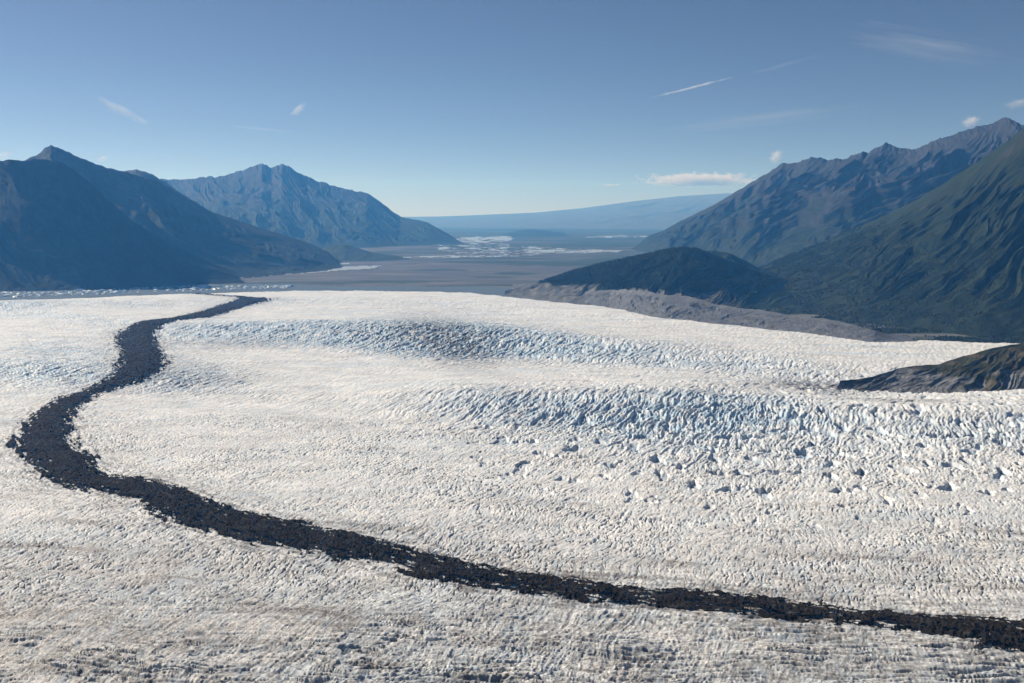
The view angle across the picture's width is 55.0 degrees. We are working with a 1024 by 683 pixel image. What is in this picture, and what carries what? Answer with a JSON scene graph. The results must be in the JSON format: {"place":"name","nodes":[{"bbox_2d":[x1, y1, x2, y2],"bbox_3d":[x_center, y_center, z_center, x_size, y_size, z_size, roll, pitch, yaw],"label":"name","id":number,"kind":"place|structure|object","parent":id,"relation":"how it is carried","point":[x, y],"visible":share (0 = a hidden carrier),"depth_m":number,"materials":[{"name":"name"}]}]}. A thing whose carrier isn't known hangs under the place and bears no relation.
{"place":"outdoors","nodes":[
{"label":"outdoors","id":0,"kind":"place"},
{"bbox_2d":[0,159,243,290],"bbox_3d":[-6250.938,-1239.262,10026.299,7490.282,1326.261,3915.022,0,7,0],"label":"mountain","id":1,"kind":"structure","parent":0,"point":[63,226],"depth_m":8906.75,"materials":[{"name":"stone"}]},
{"bbox_2d":[123,169,200,205],"bbox_3d":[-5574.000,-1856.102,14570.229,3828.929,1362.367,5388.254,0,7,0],"label":"mountain","id":2,"kind":"structure","parent":0,"point":[143,174],"depth_m":14290.42,"materials":[{"name":"grey stone"}]},
{"bbox_2d":[25,145,341,277],"bbox_3d":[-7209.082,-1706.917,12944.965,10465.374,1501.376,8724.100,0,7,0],"label":"mountain","id":3,"kind":"structure","parent":0,"point":[240,249],"depth_m":11198.32,"materials":[{"name":"grey stone"}]},
{"bbox_2d":[0,284,542,300],"bbox_3d":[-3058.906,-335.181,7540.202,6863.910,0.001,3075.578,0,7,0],"label":"lake","id":4,"kind":"structure","parent":0,"point":[499,291],"depth_m":8250.76,"materials":[{"name":"grey liquid"}]},
{"bbox_2d":[160,163,466,248],"bbox_3d":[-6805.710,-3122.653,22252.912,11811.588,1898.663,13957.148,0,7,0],"label":"mountain","id":5,"kind":"structure","parent":0,"point":[283,199],"depth_m":20982.83,"materials":[{"name":"grey stone"}]},
{"bbox_2d":[325,245,410,260],"bbox_3d":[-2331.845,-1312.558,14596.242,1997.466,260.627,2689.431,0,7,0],"label":"hill","id":6,"kind":"structure","parent":0,"point":[344,253],"depth_m":13929.44,"materials":[{"name":"grey stone"}]},
{"bbox_2d":[270,235,645,275],"bbox_3d":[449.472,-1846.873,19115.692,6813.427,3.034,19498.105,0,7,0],"label":"river","id":7,"kind":"structure","parent":0,"point":[476,238],"depth_m":17067.47,"materials":[{"name":"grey liquid"}]},
{"bbox_2d":[0,290,1023,682],"bbox_3d":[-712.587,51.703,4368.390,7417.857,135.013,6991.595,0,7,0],"label":"glacier","id":8,"kind":"object","parent":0,"point":[612,446],"visible":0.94,"depth_m":2131.81,"materials":[{"name":"white ice"}]},
{"bbox_2d":[5,293,1023,651],"bbox_3d":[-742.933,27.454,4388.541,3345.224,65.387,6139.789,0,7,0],"label":"moraine","id":9,"kind":"structure","parent":8,"relation":"on","point":[65,461],"depth_m":1845.43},
{"bbox_2d":[0,0,1023,216],"label":"sky","id":10,"kind":"structure","parent":0,"point":[423,108],"materials":[{"name":"blue"}]},
{"bbox_2d":[503,229,573,236],"bbox_3d":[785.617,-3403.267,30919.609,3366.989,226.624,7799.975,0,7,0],"label":"hill","id":11,"kind":"structure","parent":0,"point":[532,233],"depth_m":29197.94,"materials":[{"name":"grey stone"}]},
{"bbox_2d":[403,193,732,228],"bbox_3d":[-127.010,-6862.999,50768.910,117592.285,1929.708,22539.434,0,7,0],"label":"hill","id":12,"kind":"structure","parent":0,"point":[663,213],"depth_m":50121.81,"materials":[{"name":"stone"}]},
{"bbox_2d":[215,227,1023,343],"bbox_3d":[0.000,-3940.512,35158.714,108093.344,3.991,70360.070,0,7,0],"label":"ground","id":13,"kind":"structure","parent":0,"point":[503,270],"depth_m":12740.16,"materials":[{"name":"grey gravel"}]},
{"bbox_2d":[505,247,793,308],"bbox_3d":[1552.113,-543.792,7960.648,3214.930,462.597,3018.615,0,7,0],"label":"hill","id":14,"kind":"structure","parent":0,"point":[748,295],"depth_m":7262.29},
{"bbox_2d":[706,250,761,270],"bbox_3d":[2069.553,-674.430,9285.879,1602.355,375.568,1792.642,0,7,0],"label":"hill","id":15,"kind":"structure","parent":0,"point":[731,257],"depth_m":9217.69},
{"bbox_2d":[585,289,916,341],"bbox_3d":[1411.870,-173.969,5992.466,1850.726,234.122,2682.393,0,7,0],"label":"ridge","id":16,"kind":"structure","parent":0,"point":[652,304],"depth_m":5618.70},
{"bbox_2d":[631,117,1023,266],"bbox_3d":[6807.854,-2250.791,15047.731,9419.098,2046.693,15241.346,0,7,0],"label":"mountain","id":17,"kind":"structure","parent":0,"point":[781,210],"depth_m":13174.37,"materials":[{"name":"grey stone"}]},
{"bbox_2d":[760,128,1023,339],"bbox_3d":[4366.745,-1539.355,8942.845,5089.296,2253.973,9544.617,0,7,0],"label":"mountain","id":18,"kind":"structure","parent":0,"point":[974,197],"depth_m":6668.68,"materials":[{"name":"green plant"}]},
{"bbox_2d":[539,218,1023,342],"bbox_3d":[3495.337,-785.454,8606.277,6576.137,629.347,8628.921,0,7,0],"label":"forest","id":19,"kind":"object","parent":18,"relation":"on","point":[583,279],"visible":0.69,"depth_m":7200.77,"materials":[{"name":"green plant"}]},
{"bbox_2d":[836,343,1023,393],"bbox_3d":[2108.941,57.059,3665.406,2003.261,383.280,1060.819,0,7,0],"label":"knoll","id":20,"kind":"structure","parent":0,"point":[997,368],"depth_m":3502.93,"materials":[{"name":"grey stone"}]}
]}

